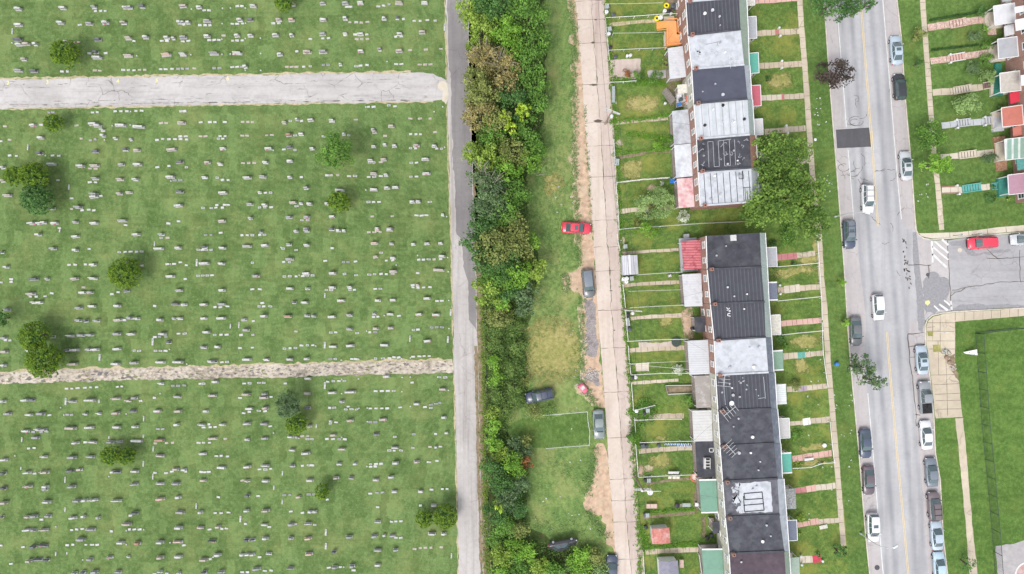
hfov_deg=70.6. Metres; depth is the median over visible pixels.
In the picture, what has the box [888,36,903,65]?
parked car
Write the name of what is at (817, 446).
dry grass patch
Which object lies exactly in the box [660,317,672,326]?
dry grass patch
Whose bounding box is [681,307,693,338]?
yard patch
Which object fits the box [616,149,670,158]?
garden path
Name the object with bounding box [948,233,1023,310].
side street
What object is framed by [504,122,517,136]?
tree
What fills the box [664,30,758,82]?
row house
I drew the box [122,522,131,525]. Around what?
headstone
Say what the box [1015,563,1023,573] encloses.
court circle marking
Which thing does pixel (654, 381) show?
garden path
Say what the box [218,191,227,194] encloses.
headstone
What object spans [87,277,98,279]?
headstone
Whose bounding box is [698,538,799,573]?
row house
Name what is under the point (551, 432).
mown enclosure
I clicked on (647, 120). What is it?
garden path
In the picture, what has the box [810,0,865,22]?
tree
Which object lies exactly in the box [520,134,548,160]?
tree
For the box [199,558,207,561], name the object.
headstone
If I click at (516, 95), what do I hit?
tree
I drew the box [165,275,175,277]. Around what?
headstone
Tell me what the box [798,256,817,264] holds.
dry grass patch
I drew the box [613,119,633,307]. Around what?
overhead cable
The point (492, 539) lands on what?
shrub
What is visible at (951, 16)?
hedge
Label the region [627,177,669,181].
garden path
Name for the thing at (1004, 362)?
field ground
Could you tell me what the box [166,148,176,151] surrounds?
headstone
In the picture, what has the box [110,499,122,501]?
headstone
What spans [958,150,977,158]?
garden steps
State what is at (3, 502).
headstone
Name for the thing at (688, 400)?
bush
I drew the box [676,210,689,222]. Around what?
bush
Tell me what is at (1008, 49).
row house
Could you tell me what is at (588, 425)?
wire fence
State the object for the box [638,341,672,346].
yard patch
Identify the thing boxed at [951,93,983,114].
tree
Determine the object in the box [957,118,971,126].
garden steps
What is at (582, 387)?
toy car
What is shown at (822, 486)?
garden path
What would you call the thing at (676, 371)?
bush
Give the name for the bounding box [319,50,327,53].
headstone
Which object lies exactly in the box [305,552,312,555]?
headstone
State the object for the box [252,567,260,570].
headstone
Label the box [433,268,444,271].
headstone
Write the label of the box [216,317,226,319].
headstone
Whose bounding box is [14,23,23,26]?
headstone
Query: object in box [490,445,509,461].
shrub
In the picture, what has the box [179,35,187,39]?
headstone
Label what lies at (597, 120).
alley potholes
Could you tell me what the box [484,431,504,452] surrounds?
shrub
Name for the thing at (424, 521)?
evergreen tree
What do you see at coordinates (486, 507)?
shrub
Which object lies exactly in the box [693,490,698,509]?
yard patch
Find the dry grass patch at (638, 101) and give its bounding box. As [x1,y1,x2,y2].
[625,95,658,112]
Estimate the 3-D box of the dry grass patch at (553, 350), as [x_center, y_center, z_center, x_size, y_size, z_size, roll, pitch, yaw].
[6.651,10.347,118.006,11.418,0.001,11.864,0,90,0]
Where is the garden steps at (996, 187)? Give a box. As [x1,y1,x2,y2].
[990,182,997,189]
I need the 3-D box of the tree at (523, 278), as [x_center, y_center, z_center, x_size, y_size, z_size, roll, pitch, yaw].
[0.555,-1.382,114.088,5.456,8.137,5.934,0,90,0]
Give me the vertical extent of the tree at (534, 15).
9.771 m
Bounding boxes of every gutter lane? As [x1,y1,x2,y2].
[824,3,881,573]
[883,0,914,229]
[909,321,946,573]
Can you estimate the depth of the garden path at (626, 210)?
117.96 m
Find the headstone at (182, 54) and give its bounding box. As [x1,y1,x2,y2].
[178,52,186,56]
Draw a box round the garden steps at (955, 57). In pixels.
[950,52,965,61]
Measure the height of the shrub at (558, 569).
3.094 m
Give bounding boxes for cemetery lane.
[0,72,446,108]
[0,360,453,383]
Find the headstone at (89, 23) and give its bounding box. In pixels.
[85,22,93,25]
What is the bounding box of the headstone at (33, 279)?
[28,278,39,280]
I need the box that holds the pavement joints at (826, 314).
[798,16,843,535]
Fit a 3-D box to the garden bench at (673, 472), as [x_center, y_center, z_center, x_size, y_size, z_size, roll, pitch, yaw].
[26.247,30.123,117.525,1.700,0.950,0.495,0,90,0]
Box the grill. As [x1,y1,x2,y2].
[674,503,681,507]
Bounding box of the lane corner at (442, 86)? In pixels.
[438,81,448,103]
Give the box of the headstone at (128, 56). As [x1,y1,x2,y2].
[123,54,133,57]
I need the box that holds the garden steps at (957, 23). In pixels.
[949,17,966,28]
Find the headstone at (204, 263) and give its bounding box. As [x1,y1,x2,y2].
[199,262,209,264]
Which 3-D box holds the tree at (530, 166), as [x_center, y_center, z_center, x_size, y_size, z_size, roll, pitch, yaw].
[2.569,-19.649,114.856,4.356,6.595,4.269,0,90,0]
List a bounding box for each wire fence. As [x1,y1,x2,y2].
[483,304,489,569]
[543,410,589,448]
[606,13,676,19]
[615,184,619,250]
[616,47,666,51]
[616,177,668,182]
[618,221,745,229]
[627,339,687,341]
[630,373,688,374]
[634,418,681,420]
[637,473,695,477]
[639,440,689,442]
[792,461,833,468]
[816,245,822,319]
[820,322,828,386]
[828,421,834,462]
[976,328,1023,333]
[976,335,1003,573]
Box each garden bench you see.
[668,471,678,473]
[819,524,827,529]
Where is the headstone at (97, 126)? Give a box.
[93,124,102,127]
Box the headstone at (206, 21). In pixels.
[203,19,210,22]
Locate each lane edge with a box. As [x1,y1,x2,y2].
[0,70,410,78]
[0,101,432,109]
[0,358,451,372]
[444,1,458,573]
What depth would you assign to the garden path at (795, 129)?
117.86 m
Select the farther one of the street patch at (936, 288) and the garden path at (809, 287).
the street patch at (936, 288)
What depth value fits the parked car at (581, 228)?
117.04 m
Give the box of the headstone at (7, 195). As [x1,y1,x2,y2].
[2,194,12,196]
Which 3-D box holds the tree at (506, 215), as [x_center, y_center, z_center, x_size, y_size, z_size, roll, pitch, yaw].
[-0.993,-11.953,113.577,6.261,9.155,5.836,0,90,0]
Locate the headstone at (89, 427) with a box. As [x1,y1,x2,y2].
[84,426,94,428]
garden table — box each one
[646,503,656,507]
[679,559,683,567]
[682,503,689,506]
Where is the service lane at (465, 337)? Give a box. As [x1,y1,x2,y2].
[446,0,483,573]
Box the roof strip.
[628,255,630,273]
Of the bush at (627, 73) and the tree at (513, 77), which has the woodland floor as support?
the tree at (513, 77)
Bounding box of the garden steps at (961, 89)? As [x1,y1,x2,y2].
[952,84,971,94]
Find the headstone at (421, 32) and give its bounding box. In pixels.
[419,30,425,34]
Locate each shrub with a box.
[479,456,506,483]
[481,320,503,337]
[482,502,507,525]
[483,406,502,422]
[484,418,501,434]
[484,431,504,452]
[485,354,501,370]
[485,526,504,547]
[486,335,503,353]
[486,369,505,388]
[486,543,512,569]
[487,468,516,497]
[488,386,504,407]
[488,563,510,573]
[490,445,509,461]
[491,515,516,537]
[494,484,519,514]
[495,402,515,423]
[501,358,521,377]
[501,450,527,480]
[503,316,524,336]
[503,376,524,396]
[503,390,524,410]
[503,538,525,559]
[505,435,524,456]
[506,472,530,493]
[507,493,530,520]
[507,554,532,573]
[508,339,529,356]
[510,518,530,538]
[516,444,532,462]
[517,540,538,562]
[518,433,534,448]
[519,456,533,469]
[521,375,531,386]
[525,402,544,420]
[526,556,548,573]
[539,560,558,573]
[541,400,558,418]
[546,561,566,573]
[562,556,572,571]
[565,552,592,573]
[573,544,591,565]
[587,546,605,567]
[592,562,608,573]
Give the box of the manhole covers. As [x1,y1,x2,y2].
[875,248,961,569]
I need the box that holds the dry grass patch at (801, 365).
[794,359,808,373]
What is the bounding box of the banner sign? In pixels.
[964,349,977,354]
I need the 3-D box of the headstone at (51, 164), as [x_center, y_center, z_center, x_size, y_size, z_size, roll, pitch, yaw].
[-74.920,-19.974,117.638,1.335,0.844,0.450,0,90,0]
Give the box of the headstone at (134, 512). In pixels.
[130,511,138,514]
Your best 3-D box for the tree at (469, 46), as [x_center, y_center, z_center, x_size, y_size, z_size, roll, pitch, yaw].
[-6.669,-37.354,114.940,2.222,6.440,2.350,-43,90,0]
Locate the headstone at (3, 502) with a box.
[0,501,8,504]
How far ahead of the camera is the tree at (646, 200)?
114.67 m
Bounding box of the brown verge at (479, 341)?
[468,7,491,573]
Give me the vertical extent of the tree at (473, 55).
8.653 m
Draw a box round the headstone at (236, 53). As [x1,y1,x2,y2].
[232,51,242,55]
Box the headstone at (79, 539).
[76,537,85,541]
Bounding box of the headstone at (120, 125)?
[115,124,126,126]
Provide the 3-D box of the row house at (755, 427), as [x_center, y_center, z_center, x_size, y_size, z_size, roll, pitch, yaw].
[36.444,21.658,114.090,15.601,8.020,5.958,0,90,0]
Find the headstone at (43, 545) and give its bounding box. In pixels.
[37,544,48,547]
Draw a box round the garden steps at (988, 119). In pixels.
[985,116,994,124]
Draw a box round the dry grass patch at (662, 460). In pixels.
[648,452,670,468]
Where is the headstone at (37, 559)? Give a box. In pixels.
[32,558,42,560]
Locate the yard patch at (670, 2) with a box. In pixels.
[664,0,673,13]
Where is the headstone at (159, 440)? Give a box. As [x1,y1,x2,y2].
[154,439,164,441]
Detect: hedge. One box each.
[929,11,978,20]
[930,43,978,50]
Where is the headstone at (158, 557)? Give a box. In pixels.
[156,555,164,559]
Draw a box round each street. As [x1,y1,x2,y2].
[835,0,947,573]
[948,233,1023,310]
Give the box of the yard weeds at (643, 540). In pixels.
[602,0,701,573]
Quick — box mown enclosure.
[508,412,589,448]
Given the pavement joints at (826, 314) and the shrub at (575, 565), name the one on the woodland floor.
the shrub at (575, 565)
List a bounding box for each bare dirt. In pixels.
[564,0,604,407]
[583,443,615,554]
[949,354,957,378]
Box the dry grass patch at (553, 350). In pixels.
[522,315,581,386]
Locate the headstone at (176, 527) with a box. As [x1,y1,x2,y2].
[174,525,182,529]
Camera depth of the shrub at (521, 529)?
115.09 m
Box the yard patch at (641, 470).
[638,466,642,475]
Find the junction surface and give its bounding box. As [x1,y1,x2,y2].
[917,240,950,316]
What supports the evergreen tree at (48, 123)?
on the ground at (146, 210)
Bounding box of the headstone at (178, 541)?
[173,540,183,542]
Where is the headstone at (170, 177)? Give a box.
[165,175,175,178]
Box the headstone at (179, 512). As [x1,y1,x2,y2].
[175,510,184,513]
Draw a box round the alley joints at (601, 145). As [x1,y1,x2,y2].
[578,0,640,562]
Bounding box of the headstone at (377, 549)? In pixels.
[374,548,381,551]
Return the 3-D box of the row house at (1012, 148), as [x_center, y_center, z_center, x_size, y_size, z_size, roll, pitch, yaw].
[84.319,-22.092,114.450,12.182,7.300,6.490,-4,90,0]
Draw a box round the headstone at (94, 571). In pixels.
[90,570,98,573]
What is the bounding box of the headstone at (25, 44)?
[21,42,30,45]
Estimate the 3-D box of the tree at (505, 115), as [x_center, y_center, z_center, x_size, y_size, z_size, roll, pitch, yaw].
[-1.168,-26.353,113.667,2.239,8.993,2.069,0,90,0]
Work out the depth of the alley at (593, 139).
117.99 m
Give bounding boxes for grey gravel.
[584,298,598,356]
[585,371,599,385]
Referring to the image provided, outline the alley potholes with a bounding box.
[590,19,614,330]
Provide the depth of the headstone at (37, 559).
117.83 m
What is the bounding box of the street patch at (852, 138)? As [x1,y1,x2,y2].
[836,128,870,147]
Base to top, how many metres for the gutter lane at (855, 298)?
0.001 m
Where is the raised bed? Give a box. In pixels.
[665,385,693,394]
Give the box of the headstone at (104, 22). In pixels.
[101,20,109,24]
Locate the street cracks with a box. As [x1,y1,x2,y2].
[837,89,1023,425]
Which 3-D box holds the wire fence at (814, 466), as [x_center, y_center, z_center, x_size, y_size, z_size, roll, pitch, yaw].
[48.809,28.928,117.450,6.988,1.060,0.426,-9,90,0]
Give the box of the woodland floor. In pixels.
[469,0,603,573]
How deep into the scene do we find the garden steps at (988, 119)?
117.70 m
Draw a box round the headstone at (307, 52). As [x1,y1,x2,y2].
[303,50,311,53]
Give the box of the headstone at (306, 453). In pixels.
[301,451,310,454]
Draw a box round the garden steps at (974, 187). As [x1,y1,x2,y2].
[961,183,981,192]
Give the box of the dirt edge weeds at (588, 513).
[559,0,611,538]
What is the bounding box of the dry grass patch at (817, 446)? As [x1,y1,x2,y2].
[800,442,825,451]
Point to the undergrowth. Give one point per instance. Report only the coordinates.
(502, 434)
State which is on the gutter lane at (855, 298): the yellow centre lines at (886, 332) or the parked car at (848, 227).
the parked car at (848, 227)
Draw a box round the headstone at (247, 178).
[243,176,251,179]
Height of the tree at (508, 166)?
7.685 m
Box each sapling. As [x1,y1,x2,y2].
[836,277,846,285]
[841,317,851,326]
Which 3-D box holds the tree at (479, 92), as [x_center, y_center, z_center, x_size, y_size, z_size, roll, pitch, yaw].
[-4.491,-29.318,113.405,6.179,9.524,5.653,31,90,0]
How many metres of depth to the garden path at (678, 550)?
117.96 m
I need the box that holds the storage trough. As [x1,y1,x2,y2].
[612,86,614,102]
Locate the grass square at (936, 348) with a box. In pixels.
[933,345,940,351]
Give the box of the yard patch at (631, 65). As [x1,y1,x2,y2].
[610,58,640,80]
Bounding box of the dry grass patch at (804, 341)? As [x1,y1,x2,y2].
[790,335,820,347]
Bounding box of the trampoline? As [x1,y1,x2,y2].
[672,337,680,346]
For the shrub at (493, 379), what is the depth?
116.43 m
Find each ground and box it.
[0,0,1023,573]
[484,0,614,573]
[605,0,705,573]
[673,0,848,573]
[804,0,868,573]
[898,0,1023,238]
[926,310,1023,573]
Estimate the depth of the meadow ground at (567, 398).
118.01 m
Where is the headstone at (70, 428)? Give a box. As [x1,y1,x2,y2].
[64,426,76,429]
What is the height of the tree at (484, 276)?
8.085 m
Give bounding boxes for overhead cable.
[607,119,627,307]
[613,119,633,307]
[619,120,639,307]
[628,326,637,489]
[634,327,643,489]
[640,328,649,489]
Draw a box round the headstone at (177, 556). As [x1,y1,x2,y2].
[174,555,182,558]
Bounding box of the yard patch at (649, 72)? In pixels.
[647,70,665,78]
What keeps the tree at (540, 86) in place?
on the woodland floor
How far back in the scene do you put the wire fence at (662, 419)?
116.87 m
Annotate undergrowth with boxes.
[471,0,602,573]
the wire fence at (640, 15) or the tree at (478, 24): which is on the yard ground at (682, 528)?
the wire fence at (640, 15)
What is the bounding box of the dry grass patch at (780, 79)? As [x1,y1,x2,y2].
[766,72,791,89]
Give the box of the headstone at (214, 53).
[209,51,219,55]
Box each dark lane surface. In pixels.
[447,0,476,328]
[474,346,482,573]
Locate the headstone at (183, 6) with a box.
[179,4,187,7]
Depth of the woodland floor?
118.01 m
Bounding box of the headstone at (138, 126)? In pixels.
[132,125,144,128]
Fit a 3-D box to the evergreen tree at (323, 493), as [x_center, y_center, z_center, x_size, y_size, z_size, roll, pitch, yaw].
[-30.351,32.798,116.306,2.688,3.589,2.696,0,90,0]
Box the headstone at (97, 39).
[93,37,101,41]
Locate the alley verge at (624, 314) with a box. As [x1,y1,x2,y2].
[604,0,644,573]
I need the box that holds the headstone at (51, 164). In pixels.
[46,163,56,165]
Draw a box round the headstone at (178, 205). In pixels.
[174,204,182,207]
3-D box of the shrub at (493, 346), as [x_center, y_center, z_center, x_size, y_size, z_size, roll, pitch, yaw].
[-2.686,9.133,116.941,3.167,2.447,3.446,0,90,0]
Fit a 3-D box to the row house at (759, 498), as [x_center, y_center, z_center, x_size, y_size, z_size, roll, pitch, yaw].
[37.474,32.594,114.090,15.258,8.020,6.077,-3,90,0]
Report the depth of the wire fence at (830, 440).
116.96 m
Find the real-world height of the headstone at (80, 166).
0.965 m
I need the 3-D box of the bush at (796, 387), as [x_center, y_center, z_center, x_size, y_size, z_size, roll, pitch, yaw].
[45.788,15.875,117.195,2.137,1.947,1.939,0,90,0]
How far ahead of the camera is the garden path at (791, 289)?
117.86 m
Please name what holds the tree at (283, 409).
on the ground at (146, 210)
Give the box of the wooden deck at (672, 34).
[657,18,681,49]
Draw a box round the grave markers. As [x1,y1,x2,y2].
[0,3,448,573]
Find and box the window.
[1018,193,1023,199]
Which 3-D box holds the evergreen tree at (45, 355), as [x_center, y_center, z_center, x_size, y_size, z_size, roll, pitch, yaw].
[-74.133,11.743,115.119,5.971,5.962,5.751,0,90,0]
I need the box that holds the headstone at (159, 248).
[153,247,164,249]
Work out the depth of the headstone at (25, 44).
117.55 m
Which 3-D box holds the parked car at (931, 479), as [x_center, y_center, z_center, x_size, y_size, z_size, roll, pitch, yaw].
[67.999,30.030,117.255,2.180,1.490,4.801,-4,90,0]
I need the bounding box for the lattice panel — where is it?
[665,443,690,446]
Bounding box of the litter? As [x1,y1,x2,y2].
[483,70,928,536]
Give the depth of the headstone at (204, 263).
117.19 m
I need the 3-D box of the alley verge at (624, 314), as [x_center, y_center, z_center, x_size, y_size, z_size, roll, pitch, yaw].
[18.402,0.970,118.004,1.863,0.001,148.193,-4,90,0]
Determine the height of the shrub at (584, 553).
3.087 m
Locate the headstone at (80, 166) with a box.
[75,164,85,167]
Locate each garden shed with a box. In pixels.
[620,255,637,274]
[650,524,669,543]
[657,556,678,573]
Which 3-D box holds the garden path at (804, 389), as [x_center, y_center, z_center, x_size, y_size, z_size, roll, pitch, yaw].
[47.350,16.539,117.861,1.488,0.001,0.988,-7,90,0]
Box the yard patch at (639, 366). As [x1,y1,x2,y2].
[635,362,648,370]
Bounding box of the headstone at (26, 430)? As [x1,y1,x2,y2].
[21,429,30,432]
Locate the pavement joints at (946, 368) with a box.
[927,230,1006,414]
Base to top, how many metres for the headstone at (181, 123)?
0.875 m
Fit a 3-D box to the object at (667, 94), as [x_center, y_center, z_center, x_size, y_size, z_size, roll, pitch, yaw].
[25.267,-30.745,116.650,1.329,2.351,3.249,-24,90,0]
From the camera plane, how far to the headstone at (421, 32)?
117.39 m
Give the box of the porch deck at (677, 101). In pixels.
[674,93,686,108]
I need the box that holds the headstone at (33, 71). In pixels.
[29,69,38,72]
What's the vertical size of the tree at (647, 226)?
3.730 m
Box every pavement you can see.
[797,0,845,545]
[919,225,1023,237]
[920,0,943,229]
[926,309,1023,417]
[955,418,976,573]
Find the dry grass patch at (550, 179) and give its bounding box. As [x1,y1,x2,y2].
[543,172,564,196]
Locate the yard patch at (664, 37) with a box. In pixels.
[663,31,665,45]
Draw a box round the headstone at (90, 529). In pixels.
[85,527,95,530]
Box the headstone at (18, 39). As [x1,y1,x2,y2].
[12,37,22,41]
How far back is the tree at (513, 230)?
111.26 m
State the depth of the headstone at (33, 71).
117.54 m
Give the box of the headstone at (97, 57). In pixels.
[91,56,102,59]
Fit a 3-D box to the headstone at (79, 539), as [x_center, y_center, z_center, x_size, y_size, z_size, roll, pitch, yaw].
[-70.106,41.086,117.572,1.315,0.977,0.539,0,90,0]
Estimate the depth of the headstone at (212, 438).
117.82 m
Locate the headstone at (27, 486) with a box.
[22,484,33,488]
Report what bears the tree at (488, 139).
on the woodland floor
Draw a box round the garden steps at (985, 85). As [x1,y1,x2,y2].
[982,81,993,89]
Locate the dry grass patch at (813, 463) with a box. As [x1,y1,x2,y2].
[795,459,826,465]
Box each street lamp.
[834,211,870,216]
[859,532,897,548]
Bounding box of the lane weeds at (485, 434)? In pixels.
[473,14,492,573]
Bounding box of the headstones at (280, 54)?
[0,2,447,573]
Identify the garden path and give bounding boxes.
[606,19,656,26]
[615,117,667,124]
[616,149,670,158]
[619,207,648,213]
[622,248,677,254]
[623,280,678,286]
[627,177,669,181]
[629,346,683,352]
[630,313,681,319]
[631,379,678,384]
[635,413,683,420]
[639,446,691,453]
[643,511,694,518]
[645,547,697,554]
[646,477,690,484]
[755,0,797,3]
[757,29,774,35]
[759,61,801,68]
[761,94,781,100]
[764,127,784,134]
[777,253,796,260]
[778,287,784,292]
[779,28,798,34]
[781,318,821,325]
[783,352,797,359]
[784,93,803,98]
[784,284,799,292]
[787,386,797,391]
[788,125,805,131]
[790,421,802,425]
[792,450,831,461]
[795,487,805,492]
[797,251,815,257]
[797,521,809,527]
[798,352,804,358]
[798,385,807,391]
[800,284,819,290]
[800,556,812,562]
[803,418,810,425]
[805,350,822,356]
[806,485,815,491]
[807,384,827,389]
[810,416,829,423]
[810,518,818,524]
[812,555,821,562]
[816,483,835,490]
[818,518,838,524]
[928,16,982,30]
[930,49,986,63]
[933,84,982,95]
[941,119,990,128]
[941,149,993,158]
[942,183,989,192]
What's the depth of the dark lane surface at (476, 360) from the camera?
118.00 m
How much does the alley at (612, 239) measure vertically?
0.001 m
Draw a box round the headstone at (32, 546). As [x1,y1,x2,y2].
[28,545,37,548]
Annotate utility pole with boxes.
[604,107,619,124]
[624,308,641,314]
[633,474,651,491]
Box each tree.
[0,310,9,326]
[2,166,20,186]
[16,162,50,190]
[16,321,52,350]
[18,183,56,214]
[23,343,66,378]
[42,114,64,131]
[49,39,82,68]
[99,445,122,465]
[107,257,143,288]
[116,447,137,465]
[274,0,294,12]
[274,389,300,417]
[285,413,308,434]
[314,131,355,169]
[314,483,330,499]
[327,190,351,212]
[415,508,432,527]
[433,503,457,529]
[455,0,487,29]
[459,229,487,255]
[460,100,498,132]
[461,65,489,91]
[461,80,500,116]
[461,140,488,166]
[463,42,476,59]
[465,13,497,44]
[465,36,498,73]
[465,160,498,187]
[467,210,497,239]
[468,184,508,220]
[469,253,492,273]
[470,277,504,306]
[471,227,515,268]
[472,0,511,23]
[472,142,503,172]
[475,260,510,295]
[477,120,506,148]
[477,171,510,197]
[481,106,515,139]
[483,45,521,85]
[484,242,523,281]
[484,304,514,328]
[488,154,523,185]
[488,192,525,228]
[490,13,526,48]
[491,69,519,94]
[491,209,528,242]
[493,298,510,310]
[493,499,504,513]
[494,76,535,121]
[494,281,519,303]
[498,109,510,125]
[498,138,529,168]
[500,227,533,265]
[501,35,527,63]
[501,177,532,207]
[504,0,551,38]
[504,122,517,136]
[504,259,531,294]
[509,45,546,84]
[509,115,542,148]
[512,281,540,306]
[514,23,552,57]
[515,101,531,121]
[515,298,534,317]
[516,150,541,173]
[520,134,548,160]
[521,74,550,100]
[524,91,549,117]
[524,257,547,281]
[525,232,540,249]
[528,280,540,293]
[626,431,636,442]
[634,186,675,219]
[635,208,658,221]
[640,222,657,237]
[739,194,782,229]
[746,161,829,234]
[751,130,814,175]
[752,154,788,184]
[792,205,832,241]
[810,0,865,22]
[813,58,855,88]
[833,543,847,556]
[846,353,876,384]
[849,0,877,16]
[862,374,888,389]
[912,27,928,41]
[913,59,923,67]
[914,118,948,151]
[918,152,954,173]
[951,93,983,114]
[959,553,976,573]
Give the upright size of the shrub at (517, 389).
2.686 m
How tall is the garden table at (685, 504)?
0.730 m
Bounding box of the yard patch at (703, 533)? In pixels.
[701,517,705,536]
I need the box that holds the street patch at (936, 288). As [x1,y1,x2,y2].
[923,272,949,313]
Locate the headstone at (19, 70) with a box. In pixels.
[13,69,23,72]
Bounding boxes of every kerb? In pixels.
[823,4,869,573]
[896,0,1023,239]
[924,308,1023,573]
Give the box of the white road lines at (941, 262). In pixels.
[836,0,952,573]
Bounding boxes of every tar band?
[913,232,924,331]
[950,240,1009,255]
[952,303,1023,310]
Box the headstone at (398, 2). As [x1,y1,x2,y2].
[395,1,402,4]
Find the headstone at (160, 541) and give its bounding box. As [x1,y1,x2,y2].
[156,540,164,543]
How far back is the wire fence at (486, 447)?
116.78 m
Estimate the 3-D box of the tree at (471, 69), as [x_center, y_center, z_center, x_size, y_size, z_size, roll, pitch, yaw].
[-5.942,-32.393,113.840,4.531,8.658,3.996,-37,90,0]
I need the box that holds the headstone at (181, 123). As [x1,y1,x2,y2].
[177,121,185,124]
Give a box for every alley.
[576,0,630,573]
[592,0,642,573]
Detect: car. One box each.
[525,387,554,403]
[548,537,576,551]
[561,221,590,234]
[578,383,587,392]
[581,269,595,297]
[592,409,605,438]
[606,554,618,573]
[841,220,856,248]
[849,316,863,345]
[858,428,872,457]
[859,184,875,212]
[861,465,875,494]
[865,513,880,541]
[870,294,885,320]
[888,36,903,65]
[891,74,906,100]
[897,151,912,180]
[913,345,928,374]
[916,380,932,413]
[917,420,933,449]
[923,457,938,486]
[925,490,942,520]
[928,520,943,550]
[931,551,946,573]
[966,236,998,249]
[1009,233,1023,245]
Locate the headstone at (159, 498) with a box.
[155,497,165,500]
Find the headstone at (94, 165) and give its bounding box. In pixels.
[89,164,99,166]
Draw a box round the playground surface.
[995,541,1023,573]
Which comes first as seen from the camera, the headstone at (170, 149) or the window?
the window
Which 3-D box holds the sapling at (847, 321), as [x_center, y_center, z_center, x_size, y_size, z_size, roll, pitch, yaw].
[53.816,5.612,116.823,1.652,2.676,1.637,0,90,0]
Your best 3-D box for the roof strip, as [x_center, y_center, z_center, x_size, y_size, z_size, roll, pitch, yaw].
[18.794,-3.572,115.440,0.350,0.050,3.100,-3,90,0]
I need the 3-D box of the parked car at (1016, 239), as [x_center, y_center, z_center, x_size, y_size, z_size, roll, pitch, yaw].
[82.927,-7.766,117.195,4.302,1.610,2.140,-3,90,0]
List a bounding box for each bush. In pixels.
[622,69,631,76]
[630,397,657,427]
[633,69,644,82]
[633,217,642,228]
[647,70,663,84]
[652,137,665,152]
[661,57,668,69]
[672,364,682,375]
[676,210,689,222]
[683,395,694,405]
[775,332,785,342]
[776,223,798,245]
[781,343,789,349]
[788,429,801,440]
[789,379,801,390]
[793,461,801,470]
[796,513,804,521]
[965,60,980,74]
[967,29,982,41]
[975,4,987,17]
[978,51,994,65]
[978,69,997,84]
[981,39,993,49]
[982,24,990,32]
[982,152,997,164]
[985,192,996,203]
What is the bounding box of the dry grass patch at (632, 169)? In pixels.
[621,160,642,179]
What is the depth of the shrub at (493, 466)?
113.95 m
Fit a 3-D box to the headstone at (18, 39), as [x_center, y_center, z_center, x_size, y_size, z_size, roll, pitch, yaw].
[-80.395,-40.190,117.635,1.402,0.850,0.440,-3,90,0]
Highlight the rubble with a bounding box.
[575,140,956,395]
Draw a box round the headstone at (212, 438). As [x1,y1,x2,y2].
[208,437,217,439]
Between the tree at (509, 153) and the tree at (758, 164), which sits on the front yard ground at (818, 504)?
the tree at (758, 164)
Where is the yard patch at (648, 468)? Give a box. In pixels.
[645,465,652,471]
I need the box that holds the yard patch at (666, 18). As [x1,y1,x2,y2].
[664,16,673,20]
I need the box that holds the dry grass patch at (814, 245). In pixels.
[812,237,816,253]
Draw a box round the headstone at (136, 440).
[130,439,142,441]
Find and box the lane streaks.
[1,78,446,106]
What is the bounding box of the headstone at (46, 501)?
[42,500,51,503]
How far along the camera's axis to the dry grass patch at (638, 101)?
117.97 m
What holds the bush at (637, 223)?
on the yard ground at (682, 528)
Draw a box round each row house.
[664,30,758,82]
[669,99,763,146]
[671,135,765,178]
[674,0,754,17]
[674,65,761,109]
[674,168,766,209]
[676,0,756,46]
[678,233,777,271]
[678,267,777,306]
[684,337,783,376]
[689,406,789,448]
[690,302,780,341]
[690,372,786,412]
[691,439,791,483]
[695,474,795,519]
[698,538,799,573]
[708,509,797,556]
[983,0,1023,36]
[987,25,1023,63]
[989,56,1023,103]
[990,94,1023,136]
[994,129,1023,170]
[996,167,1023,202]
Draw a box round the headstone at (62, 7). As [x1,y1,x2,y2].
[58,6,66,9]
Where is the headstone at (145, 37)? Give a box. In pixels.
[142,35,149,39]
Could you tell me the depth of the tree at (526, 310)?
113.56 m
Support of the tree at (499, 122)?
on the woodland floor
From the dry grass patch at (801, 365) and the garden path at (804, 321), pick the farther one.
the dry grass patch at (801, 365)
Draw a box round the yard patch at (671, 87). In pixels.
[667,82,675,105]
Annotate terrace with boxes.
[987,29,996,34]
[992,63,1002,96]
[992,117,1003,131]
[992,136,1006,170]
[996,177,1008,196]
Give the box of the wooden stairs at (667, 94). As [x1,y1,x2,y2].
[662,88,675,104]
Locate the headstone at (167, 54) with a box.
[161,52,171,56]
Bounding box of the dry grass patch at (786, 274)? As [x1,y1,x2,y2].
[775,265,814,278]
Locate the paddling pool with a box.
[691,473,696,481]
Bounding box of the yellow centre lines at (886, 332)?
[859,2,908,573]

